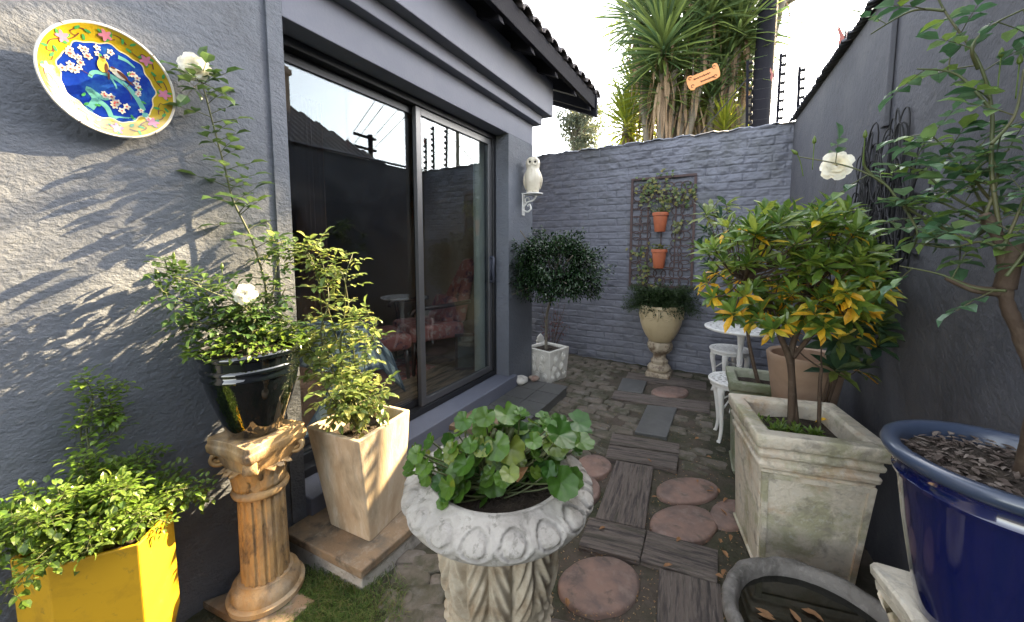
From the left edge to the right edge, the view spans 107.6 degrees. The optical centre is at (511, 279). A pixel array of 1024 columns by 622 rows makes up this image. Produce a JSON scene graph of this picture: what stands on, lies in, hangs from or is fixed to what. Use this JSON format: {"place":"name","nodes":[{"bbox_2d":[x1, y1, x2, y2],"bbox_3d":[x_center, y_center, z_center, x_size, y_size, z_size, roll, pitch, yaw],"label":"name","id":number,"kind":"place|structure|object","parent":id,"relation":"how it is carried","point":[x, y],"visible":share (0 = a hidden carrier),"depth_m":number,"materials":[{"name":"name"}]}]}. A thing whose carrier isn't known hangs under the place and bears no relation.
{"place":"outdoors","nodes":[
{"label":"outdoors","id":0,"kind":"place"},
{"bbox_2d":[185,354,879,621],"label":"ground","id":1,"kind":"structure","parent":0,"point":[722,481],"depth_m":1.85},
{"bbox_2d":[10,498,179,621],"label":"yellow planter","id":2,"kind":"object","parent":1,"relation":"on","point":[134,580],"visible":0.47,"depth_m":1.06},
{"bbox_2d":[0,364,217,614],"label":"leafy bush","id":3,"kind":"object","parent":2,"relation":"on","point":[97,510],"visible":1,"depth_m":1.05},
{"bbox_2d":[203,593,314,621],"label":"concrete slab","id":4,"kind":"object","parent":1,"relation":"on","point":[216,606],"depth_m":1.43,"materials":[{"name":"concrete"}]},
{"bbox_2d":[205,419,306,620],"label":"column pedestal","id":5,"kind":"object","parent":4,"relation":"on","point":[269,579],"depth_m":1.41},
{"bbox_2d":[195,336,300,438],"bbox_3d":[-0.993,0.416,1.443,0.332,0.324,0.332,3,6,30],"label":"glazed pot","id":6,"kind":"object","parent":5,"relation":"on","point":[250,399],"visible":0.77,"depth_m":1.34,"materials":[{"name":"ceramic"}]},
{"bbox_2d":[135,46,313,365],"bbox_3d":[-1.022,-0.272,1.343,0.405,1.154,0.540,3,6,30],"label":"rose bush","id":7,"kind":"object","parent":6,"relation":"in","point":[191,66],"visible":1,"depth_m":1.35,"materials":[{"name":"green plant"}]},
{"bbox_2d":[267,562,409,621],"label":"grass","id":8,"kind":"structure","parent":1,"relation":"on","point":[336,590],"depth_m":1.47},
{"bbox_2d":[288,507,420,595],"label":"plinth","id":9,"kind":"structure","parent":1,"relation":"on","point":[319,539],"depth_m":1.64,"materials":[{"name":"stone"}]},
{"bbox_2d":[307,400,408,540],"bbox_3d":[-0.713,0.894,1.782,0.321,0.485,0.344,2,5,23],"label":"square planter","id":10,"kind":"object","parent":9,"relation":"on","point":[362,479],"visible":0.8,"depth_m":1.67,"materials":[{"name":"stone"}]},
{"bbox_2d":[254,222,399,438],"bbox_3d":[-0.773,0.262,1.637,0.540,1.011,0.375,-4,6,-38],"label":"leafy shrub","id":11,"kind":"object","parent":10,"relation":"on","point":[341,409],"visible":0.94,"depth_m":1.63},
{"bbox_2d":[375,589,411,616],"bbox_3d":[-0.454,1.290,1.486,0.152,0.058,0.107,0,5,1],"label":"cobblestone","id":12,"kind":"object","parent":1,"relation":"on","point":[408,597],"visible":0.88,"depth_m":1.48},
{"bbox_2d":[384,608,423,621],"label":"cobblestone","id":13,"kind":"object","parent":1,"relation":"on","point":[416,615],"visible":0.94,"depth_m":1.41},
{"bbox_2d":[389,564,430,589],"bbox_3d":[-0.429,1.280,1.595,0.170,0.058,0.122,0,5,-4],"label":"cobblestone","id":14,"kind":"object","parent":1,"relation":"on","point":[414,575],"visible":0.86,"depth_m":1.58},
{"bbox_2d":[396,549,425,565],"bbox_3d":[-0.450,1.272,1.692,0.128,0.058,0.087,1,5,7],"label":"cobblestone","id":15,"kind":"object","parent":1,"relation":"on","point":[407,556],"visible":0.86,"depth_m":1.68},
{"bbox_2d":[403,584,445,609],"bbox_3d":[-0.352,1.289,1.496,0.185,0.058,0.120,0,5,-2],"label":"cobblestone","id":16,"kind":"object","parent":1,"relation":"on","point":[428,594],"visible":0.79,"depth_m":1.50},
{"bbox_2d":[412,553,440,574],"bbox_3d":[-0.373,1.275,1.661,0.152,0.058,0.108,0,5,1],"label":"cobblestone","id":17,"kind":"object","parent":1,"relation":"on","point":[429,563],"visible":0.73,"depth_m":1.65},
{"bbox_2d":[418,604,446,621],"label":"cobblestone","id":18,"kind":"object","parent":1,"relation":"on","point":[433,612],"visible":0.67,"depth_m":1.43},
{"bbox_2d":[430,574,440,584],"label":"cobblestone","id":19,"kind":"object","parent":1,"relation":"on","point":[435,579],"visible":0.23,"depth_m":1.57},
{"bbox_2d":[406,379,567,477],"bbox_3d":[-0.128,1.140,2.821,0.423,0.147,1.882,3,6,30],"label":"tiled step","id":20,"kind":"object","parent":1,"relation":"on","point":[532,397],"visible":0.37,"depth_m":3.26,"materials":[{"name":"stone"}]},
{"bbox_2d":[449,410,498,433],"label":"sandstone slab","id":21,"kind":"structure","parent":20,"relation":"on","point":[453,428],"depth_m":2.67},
{"bbox_2d":[401,433,593,621],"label":"stone urn","id":22,"kind":"object","parent":1,"relation":"on","point":[498,559],"visible":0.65,"depth_m":0.84,"materials":[{"name":"stone"}]},
{"bbox_2d":[402,401,594,509],"bbox_3d":[-0.014,0.441,0.986,0.503,0.311,0.388,0,5,1],"label":"geranium","id":23,"kind":"object","parent":22,"relation":"on","point":[484,462],"visible":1,"depth_m":0.88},
{"bbox_2d":[532,341,568,382],"bbox_3d":[0.377,0.890,4.016,0.354,0.340,0.354,5,7,44],"label":"square planter","id":24,"kind":"object","parent":1,"relation":"on","point":[549,364],"visible":0.82,"depth_m":3.90,"materials":[{"name":"concrete"}]},
{"bbox_2d":[509,225,616,349],"bbox_3d":[0.405,0.139,3.528,0.944,1.302,1.014,-1,5,-12],"label":"topiary tree","id":25,"kind":"object","parent":24,"relation":"in","point":[576,282],"visible":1,"depth_m":3.29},
{"bbox_2d":[540,303,569,342],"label":"red shrub","id":26,"kind":"object","parent":1,"relation":"on","point":[553,337],"visible":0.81,"depth_m":4.62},
{"bbox_2d":[556,400,575,408],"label":"cobblestone","id":27,"kind":"object","parent":1,"relation":"on","point":[563,404],"visible":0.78,"depth_m":3.31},
{"bbox_2d":[569,398,589,406],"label":"cobblestone","id":28,"kind":"object","parent":1,"relation":"on","point":[576,401],"visible":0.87,"depth_m":3.37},
{"bbox_2d":[575,406,596,413],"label":"cobblestone","id":29,"kind":"object","parent":1,"relation":"on","point":[592,410],"visible":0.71,"depth_m":3.22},
{"bbox_2d":[582,396,602,403],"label":"cobblestone","id":30,"kind":"object","parent":1,"relation":"on","point":[591,400],"visible":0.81,"depth_m":3.43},
{"bbox_2d":[579,455,611,480],"bbox_3d":[0.517,1.204,2.388,0.215,0.053,0.275,3,6,30],"label":"round stone","id":31,"kind":"object","parent":1,"relation":"on","point":[598,467],"visible":0.77,"depth_m":2.37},
{"bbox_2d":[590,476,600,503],"bbox_3d":[0.416,1.221,2.164,0.186,0.053,0.256,3,6,30],"label":"round stone","id":32,"kind":"object","parent":1,"relation":"on","point":[596,490],"visible":0.21,"depth_m":2.13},
{"bbox_2d":[586,444,606,455],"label":"cobblestone","id":33,"kind":"object","parent":1,"relation":"on","point":[597,449],"visible":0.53,"depth_m":2.57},
{"bbox_2d":[588,403,608,410],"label":"cobblestone","id":34,"kind":"object","parent":1,"relation":"on","point":[603,407],"visible":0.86,"depth_m":3.28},
{"bbox_2d":[558,556,639,619],"bbox_3d":[0.363,1.276,1.559,0.306,0.053,0.324,3,6,30],"label":"round stone","id":35,"kind":"object","parent":1,"relation":"on","point":[600,587],"visible":0.94,"depth_m":1.52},
{"bbox_2d":[590,392,608,400],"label":"cobblestone","id":36,"kind":"object","parent":1,"relation":"on","point":[603,397],"visible":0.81,"depth_m":3.52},
{"bbox_2d":[590,420,609,429],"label":"cobblestone","id":37,"kind":"object","parent":1,"relation":"on","point":[596,425],"visible":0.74,"depth_m":2.93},
{"bbox_2d":[592,429,614,440],"bbox_3d":[0.688,1.180,2.818,0.181,0.058,0.114,1,6,30],"label":"cobblestone","id":38,"kind":"object","parent":1,"relation":"on","point":[604,434],"visible":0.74,"depth_m":2.80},
{"bbox_2d":[595,410,616,417],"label":"cobblestone","id":39,"kind":"object","parent":1,"relation":"on","point":[604,414],"visible":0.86,"depth_m":3.14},
{"bbox_2d":[579,517,645,564],"bbox_3d":[0.484,1.251,1.790,0.302,0.051,0.204,2,5,18],"label":"wooden sleeper","id":40,"kind":"object","parent":1,"relation":"on","point":[624,543],"visible":0.92,"depth_m":1.76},
{"bbox_2d":[603,400,623,407],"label":"cobblestone","id":41,"kind":"object","parent":1,"relation":"on","point":[609,403],"visible":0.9,"depth_m":3.33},
{"bbox_2d":[608,406,629,415],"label":"cobblestone","id":42,"kind":"object","parent":1,"relation":"on","point":[623,411],"visible":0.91,"depth_m":3.19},
{"bbox_2d":[609,425,633,435],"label":"cobblestone","id":43,"kind":"object","parent":1,"relation":"on","point":[616,429],"visible":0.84,"depth_m":2.84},
{"bbox_2d":[596,460,652,528],"bbox_3d":[0.657,1.216,2.135,0.237,0.051,0.602,2,5,24],"label":"wooden sleeper","id":44,"kind":"object","parent":1,"relation":"on","point":[625,499],"visible":0.9,"depth_m":2.07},
{"bbox_2d":[618,415,639,423],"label":"cobblestone","id":45,"kind":"object","parent":1,"relation":"on","point":[633,420],"visible":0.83,"depth_m":3.04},
{"bbox_2d":[617,378,646,393],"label":"slate slab","id":46,"kind":"structure","parent":1,"relation":"on","point":[631,385],"depth_m":3.75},
{"bbox_2d":[624,404,644,413],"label":"cobblestone","id":47,"kind":"object","parent":1,"relation":"on","point":[633,408],"visible":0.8,"depth_m":3.25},
{"bbox_2d":[605,445,678,473],"bbox_3d":[0.863,1.194,2.486,0.475,0.051,0.184,1,5,16],"label":"wooden sleeper","id":48,"kind":"object","parent":1,"relation":"on","point":[663,461],"visible":0.88,"depth_m":2.46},
{"bbox_2d":[609,433,678,454],"bbox_3d":[0.934,1.180,2.648,0.469,0.051,0.162,2,5,19],"label":"wooden sleeper","id":49,"kind":"object","parent":1,"relation":"on","point":[641,443],"visible":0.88,"depth_m":2.64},
{"bbox_2d":[552,406,740,621],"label":"ground litter","id":50,"kind":"object","parent":1,"relation":"on","point":[650,528],"visible":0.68,"depth_m":1.64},
{"bbox_2d":[635,405,676,440],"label":"slate slab","id":51,"kind":"structure","parent":1,"relation":"on","point":[655,421],"depth_m":2.96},
{"bbox_2d":[611,390,710,413],"bbox_3d":[1.346,1.126,3.404,0.865,0.051,0.258,2,5,19],"label":"wooden sleeper","id":52,"kind":"object","parent":1,"relation":"on","point":[683,404],"visible":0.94,"depth_m":3.38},
{"bbox_2d":[626,372,706,390],"bbox_3d":[1.608,1.080,3.934,0.791,0.051,0.252,2,5,23],"label":"wooden sleeper","id":53,"kind":"object","parent":1,"relation":"on","point":[691,384],"visible":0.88,"depth_m":3.89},
{"bbox_2d":[645,339,672,379],"bbox_3d":[1.608,0.861,4.089,0.264,0.385,0.264,3,6,30],"label":"urn pedestal","id":54,"kind":"object","parent":53,"relation":"on","point":[658,366],"visible":0.9,"depth_m":4.01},
{"bbox_2d":[639,303,683,342],"bbox_3d":[1.608,0.471,4.055,0.463,0.399,0.463,3,6,30],"label":"cream urn","id":55,"kind":"object","parent":54,"relation":"on","point":[665,328],"visible":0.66,"depth_m":3.89,"materials":[{"name":"ceramic"}]},
{"bbox_2d":[621,280,708,319],"bbox_3d":[1.611,0.209,4.033,0.914,0.363,0.654,3,6,30],"label":"asparagus fern","id":56,"kind":"object","parent":55,"relation":"in","point":[664,298],"visible":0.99,"depth_m":3.92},
{"bbox_2d":[651,386,687,398],"bbox_3d":[1.520,1.099,3.611,0.317,0.053,0.356,3,6,30],"label":"round stone","id":57,"kind":"object","parent":1,"relation":"on","point":[671,392],"visible":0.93,"depth_m":3.57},
{"bbox_2d":[669,425,686,434],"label":"cobblestone","id":58,"kind":"object","parent":1,"relation":"on","point":[681,430],"visible":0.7,"depth_m":2.86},
{"bbox_2d":[640,530,717,582],"bbox_3d":[0.755,1.260,1.687,0.323,0.051,0.201,2,5,23],"label":"wooden sleeper","id":59,"kind":"object","parent":1,"relation":"on","point":[686,558],"visible":0.9,"depth_m":1.67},
{"bbox_2d":[649,505,716,544],"bbox_3d":[0.870,1.247,1.894,0.380,0.053,0.240,-2,5,-20],"label":"round stone","id":60,"kind":"object","parent":1,"relation":"on","point":[693,524],"visible":0.87,"depth_m":1.88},
{"bbox_2d":[656,477,718,505],"bbox_3d":[1.007,1.225,2.154,0.395,0.053,0.218,-1,5,-15],"label":"round stone","id":61,"kind":"object","parent":1,"relation":"on","point":[684,491],"visible":0.91,"depth_m":2.12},
{"bbox_2d":[679,450,696,461],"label":"cobblestone","id":62,"kind":"object","parent":1,"relation":"on","point":[687,456],"visible":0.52,"depth_m":2.52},
{"bbox_2d":[656,568,723,621],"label":"wooden sleeper","id":63,"kind":"object","parent":1,"relation":"on","point":[683,598],"visible":0.98,"depth_m":1.47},
{"bbox_2d":[681,461,708,475],"bbox_3d":[1.172,1.230,2.401,0.174,0.058,0.125,4,5,32],"label":"cobblestone","id":64,"kind":"object","parent":1,"relation":"on","point":[687,465],"visible":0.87,"depth_m":2.40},
{"bbox_2d":[686,447,712,455],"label":"cobblestone","id":65,"kind":"object","parent":1,"relation":"on","point":[700,451],"visible":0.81,"depth_m":2.58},
{"bbox_2d":[694,420,712,427],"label":"cobblestone","id":66,"kind":"object","parent":1,"relation":"on","point":[704,424],"visible":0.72,"depth_m":2.98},
{"bbox_2d":[699,457,727,469],"bbox_3d":[1.315,1.228,2.456,0.189,0.058,0.112,3,5,28],"label":"cobblestone","id":67,"kind":"object","parent":1,"relation":"on","point":[720,465],"visible":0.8,"depth_m":2.44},
{"bbox_2d":[701,427,725,436],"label":"cobblestone","id":68,"kind":"object","parent":1,"relation":"on","point":[708,431],"visible":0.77,"depth_m":2.85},
{"bbox_2d":[708,371,728,442],"bbox_3d":[1.619,0.952,2.736,0.350,0.458,0.350,2,5,22],"label":"garden stool","id":69,"kind":"object","parent":1,"relation":"on","point":[718,381],"visible":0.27,"depth_m":2.69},
{"bbox_2d":[710,499,738,531],"bbox_3d":[1.138,1.240,1.961,0.182,0.053,0.274,3,6,30],"label":"round stone","id":70,"kind":"object","parent":1,"relation":"on","point":[724,521],"visible":0.62,"depth_m":1.93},
{"bbox_2d":[709,343,749,396],"bbox_3d":[2.067,0.880,3.572,0.350,0.458,0.350,0,5,0],"label":"garden stool","id":71,"kind":"object","parent":1,"relation":"on","point":[725,351],"visible":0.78,"depth_m":3.53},
{"bbox_2d":[704,321,776,412],"bbox_3d":[1.997,0.768,3.290,0.576,0.709,0.576,3,6,30],"label":"garden table","id":72,"kind":"object","parent":1,"relation":"on","point":[737,330],"visible":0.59,"depth_m":3.25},
{"bbox_2d":[725,366,771,473],"bbox_3d":[1.529,0.903,2.344,0.344,0.600,0.344,2,5,26],"label":"square planter","id":73,"kind":"object","parent":1,"relation":"on","point":[740,380],"visible":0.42,"depth_m":2.33,"materials":[{"name":"concrete"}]},
{"bbox_2d":[685,196,760,383],"bbox_3d":[1.391,0.057,2.406,0.565,1.182,0.486,3,6,30],"label":"pale tipped shrub","id":74,"kind":"object","parent":73,"relation":"on","point":[709,208],"visible":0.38,"depth_m":2.35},
{"bbox_2d":[721,556,888,621],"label":"stone basin","id":75,"kind":"object","parent":1,"relation":"on","point":[777,588],"visible":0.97,"depth_m":1.26,"materials":[{"name":"grey stone"}]},
{"bbox_2d":[766,345,845,405],"bbox_3d":[1.580,0.813,2.052,0.352,0.830,0.352,3,6,30],"label":"terracotta jar","id":76,"kind":"object","parent":1,"relation":"on","point":[807,386],"visible":0.21,"depth_m":1.95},
{"bbox_2d":[728,393,891,584],"bbox_3d":[1.240,0.927,1.653,0.444,0.670,0.456,1,5,17],"label":"square planter","id":77,"kind":"object","parent":1,"relation":"on","point":[807,499],"visible":0.87,"depth_m":1.50,"materials":[{"name":"concrete"}]},
{"bbox_2d":[758,413,824,436],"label":"succulent","id":78,"kind":"object","parent":77,"relation":"on","point":[795,427],"visible":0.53,"depth_m":1.56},
{"bbox_2d":[690,191,907,429],"bbox_3d":[1.162,0.157,1.567,0.767,1.024,0.727,3,6,30],"label":"rhododendron shrub","id":79,"kind":"object","parent":77,"relation":"on","point":[856,262],"visible":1,"depth_m":1.40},
{"bbox_2d":[803,251,905,402],"bbox_3d":[1.537,0.561,1.722,0.362,1.392,0.437,3,6,30],"label":"dark shrub","id":80,"kind":"object","parent":1,"relation":"on","point":[844,354],"visible":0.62,"depth_m":1.63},
{"bbox_2d":[870,562,928,621],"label":"ornate pedestal","id":81,"kind":"object","parent":1,"relation":"on","point":[895,593],"visible":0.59,"depth_m":0.90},
{"bbox_2d":[879,420,1023,621],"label":"glazed pot","id":82,"kind":"object","parent":81,"relation":"on","point":[961,492],"visible":0.94,"depth_m":0.74,"materials":[{"name":"ceramic"}]},
{"bbox_2d":[791,0,1023,476],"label":"standard rose","id":83,"kind":"object","parent":82,"relation":"on","point":[1008,255],"visible":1,"depth_m":0.69,"materials":[{"name":"green plant"}]},
{"bbox_2d":[533,0,595,22],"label":"power lines","id":84,"kind":"object","parent":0,"point":[558,8],"visible":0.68,"depth_m":6.66,"materials":[{"name":"black metal"}]},
{"bbox_2d":[523,0,867,155],"label":"sky","id":85,"kind":"structure","parent":0,"point":[570,32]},
{"label":"terrain","id":86,"kind":"structure","parent":0,"visible":0},
{"bbox_2d":[0,0,600,621],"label":"house","id":87,"kind":"structure","parent":86,"relation":"on","point":[90,220],"depth_m":1.42,"materials":[{"name":"paint"}]},
{"bbox_2d":[33,20,175,138],"bbox_3d":[-1.236,-0.605,1.155,0.042,0.320,0.320,8,7,20],"label":"ceramic plate","id":88,"kind":"object","parent":87,"relation":"attached to","point":[104,79],"visible":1,"depth_m":1.14,"materials":[{"name":"multicoloured"}]},
{"bbox_2d":[284,51,418,463],"bbox_3d":[-0.901,-0.096,2.284,0.030,2.098,0.978,3,6,30],"label":"door panel","id":89,"kind":"structure","parent":87,"relation":"in","point":[294,61],"depth_m":2.16,"materials":[{"name":"grey metal"}]},
{"bbox_2d":[284,64,484,451],"bbox_3d":[-2.657,-0.352,2.933,3.650,2.760,3.870,3,6,30],"label":"room interior","id":90,"kind":"object","parent":87,"relation":"attached to","point":[350,167],"visible":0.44,"depth_m":4.02,"materials":[{"name":"brown"}]},
{"bbox_2d":[299,339,368,446],"bbox_3d":[-1.502,0.689,2.501,0.770,0.600,0.820,3,6,30],"label":"sofa","id":91,"kind":"object","parent":90,"relation":"on","point":[308,416],"visible":0.06,"depth_m":2.25,"materials":[{"name":"grey"}]},
{"bbox_2d":[297,319,405,438],"bbox_3d":[-1.316,0.606,2.589,0.702,0.535,0.870,3,6,30],"label":"blanket","id":92,"kind":"object","parent":91,"relation":"on","point":[387,357],"visible":0.2,"depth_m":2.57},
{"bbox_2d":[369,358,434,392],"bbox_3d":[-2.031,0.882,3.679,2.100,0.010,1.400,3,6,30],"label":"rug","id":93,"kind":"object","parent":90,"relation":"on","point":[400,363],"visible":0.14,"depth_m":3.56,"materials":[{"name":"fabric"}]},
{"bbox_2d":[369,325,411,384],"bbox_3d":[-1.234,0.694,3.504,0.440,0.421,0.540,-4,6,-36],"label":"footstool","id":94,"kind":"object","parent":93,"relation":"on","point":[397,340],"visible":0.37,"depth_m":3.37,"materials":[{"name":"fabric"}]},
{"bbox_2d":[387,259,473,376],"bbox_3d":[-0.808,0.331,3.855,0.753,1.085,0.686,-4,6,-36],"label":"armchair","id":95,"kind":"object","parent":90,"relation":"on","point":[445,318],"visible":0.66,"depth_m":3.75,"materials":[{"name":"fabric"}]},
{"bbox_2d":[455,333,474,370],"bbox_3d":[-0.367,0.708,3.688,0.380,0.360,0.024,-1,5,-10],"label":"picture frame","id":96,"kind":"object","parent":90,"relation":"on","point":[464,351],"visible":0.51,"depth_m":3.67,"materials":[{"name":"grey"}]},
{"bbox_2d":[412,106,492,406],"bbox_3d":[-0.430,-0.160,3.023,0.034,2.098,0.938,3,6,30],"label":"door panel","id":97,"kind":"structure","parent":87,"relation":"in","point":[418,113],"depth_m":2.70,"materials":[{"name":"grey"}]},
{"bbox_2d":[522,192,542,215],"bbox_3d":[0.196,-0.709,3.531,0.192,0.210,0.192,-1,5,-15],"label":"wall bracket","id":98,"kind":"object","parent":87,"relation":"attached to","point":[524,202],"depth_m":3.55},
{"bbox_2d":[523,157,542,192],"bbox_3d":[0.195,-0.973,3.507,0.184,0.334,0.146,1,5,6],"label":"owl figurine","id":99,"kind":"object","parent":98,"relation":"on","point":[532,180],"visible":0.95,"depth_m":3.46,"materials":[{"name":"white ceramic"}]},
{"bbox_2d":[550,100,605,150],"bbox_3d":[1.667,-1.896,9.339,1.388,5.202,1.292,3,6,30],"label":"conifer tree","id":100,"kind":"object","parent":86,"relation":"on","point":[574,124],"visible":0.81,"depth_m":8.96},
{"bbox_2d":[585,48,656,147],"bbox_3d":[2.343,-1.784,7.047,1.914,5.359,1.963,3,6,30],"label":"yucca tree","id":101,"kind":"object","parent":86,"relation":"on","point":[626,131],"visible":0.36,"depth_m":6.78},
{"bbox_2d":[532,121,794,374],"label":"brick wall","id":102,"kind":"structure","parent":86,"relation":"on","point":[588,190],"depth_m":4.37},
{"bbox_2d":[625,168,697,287],"bbox_3d":[1.659,-0.544,4.212,0.752,1.374,0.075,3,6,30],"label":"ivy","id":103,"kind":"object","parent":102,"relation":"attached to","point":[661,201],"visible":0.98,"depth_m":4.20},
{"bbox_2d":[628,173,696,288],"bbox_3d":[1.690,-0.530,4.253,0.695,1.256,0.022,3,6,30],"label":"wall trellis","id":104,"kind":"object","parent":102,"relation":"attached to","point":[693,205],"depth_m":4.22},
{"bbox_2d":[651,249,667,267],"bbox_3d":[1.645,-0.230,4.194,0.172,0.212,0.172,3,6,30],"label":"terracotta pot","id":105,"kind":"object","parent":104,"relation":"attached to","point":[658,256],"visible":1,"depth_m":4.14,"materials":[{"name":"ceramic"}]},
{"bbox_2d":[652,212,668,231],"bbox_3d":[1.645,-0.634,4.160,0.172,0.212,0.172,3,6,30],"label":"terracotta pot","id":106,"kind":"object","parent":104,"relation":"attached to","point":[660,220],"visible":1,"depth_m":4.11,"materials":[{"name":"ceramic"}]},
{"bbox_2d":[745,60,752,126],"bbox_3d":[2.437,-1.876,3.851,0.060,0.720,0.042,1,5,30],"label":"fence post","id":107,"kind":"object","parent":102,"relation":"on","point":[748,88],"visible":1,"depth_m":3.84,"materials":[{"name":"black"}]},
{"bbox_2d":[700,61,811,133],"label":"fence wires","id":108,"kind":"object","parent":107,"relation":"attached to","point":[757,99],"visible":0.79,"depth_m":3.82,"materials":[{"name":"black metal"}]},
{"bbox_2d":[775,53,786,124],"bbox_3d":[2.669,-1.864,3.718,0.060,0.720,0.042,3,6,30],"label":"fence post","id":109,"kind":"object","parent":102,"relation":"on","point":[780,83],"visible":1,"depth_m":3.71,"materials":[{"name":"black"}]},
{"bbox_2d":[796,66,805,108],"bbox_3d":[2.808,-1.778,3.645,0.060,0.560,0.042,2,5,30],"label":"fence post","id":110,"kind":"object","parent":102,"relation":"on","point":[799,80],"visible":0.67,"depth_m":3.63,"materials":[{"name":"black"}]},
{"bbox_2d":[583,0,779,141],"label":"yucca tree","id":111,"kind":"object","parent":86,"relation":"on","point":[661,53],"visible":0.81,"depth_m":5.91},
{"bbox_2d":[686,45,719,90],"bbox_3d":[2.731,-3.116,5.447,0.430,0.633,0.043,-13,-2,28],"label":"wooden sign","id":112,"kind":"object","parent":111,"relation":"hanging from","point":[703,77],"visible":1,"depth_m":5.43,"materials":[{"name":"brown"}]},
{"bbox_2d":[652,60,783,136],"bbox_3d":[3.540,-1.664,6.707,2.478,5.177,1.995,-3,6,-29],"label":"yucca tree","id":113,"kind":"object","parent":86,"relation":"on","point":[725,116],"visible":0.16,"depth_m":5.80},
{"bbox_2d":[676,0,818,134],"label":"yucca tree","id":114,"kind":"object","parent":86,"relation":"on","point":[736,49],"visible":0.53,"depth_m":5.86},
{"bbox_2d":[749,0,778,126],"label":"utility pole","id":115,"kind":"object","parent":86,"relation":"on","point":[763,62],"visible":0.44,"depth_m":5.56,"materials":[{"name":"black"}]},
{"bbox_2d":[784,0,1023,571],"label":"garden wall","id":116,"kind":"structure","parent":86,"relation":"on","point":[962,366],"depth_m":1.42,"materials":[{"name":"paint"}]},
{"bbox_2d":[851,106,931,301],"bbox_3d":[1.688,-0.294,1.723,0.030,0.894,0.800,2,5,27],"label":"iron wall art","id":117,"kind":"object","parent":116,"relation":"attached to","point":[864,194],"visible":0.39,"depth_m":1.62,"materials":[{"name":"black"}]},
{"bbox_3d":[5.059,-1.966,4.605,12.141,6.132,6.911,3,6,30],"label":"telephone pole","id":118,"kind":"object","parent":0,"visible":0},
{"bbox_2d":[837,4,848,45],"bbox_3d":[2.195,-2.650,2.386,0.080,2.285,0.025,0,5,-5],"label":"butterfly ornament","id":119,"kind":"object","parent":118,"relation":"hanging from","point":[841,35],"visible":0.53,"depth_m":2.48,"materials":[{"name":"pink metal"}]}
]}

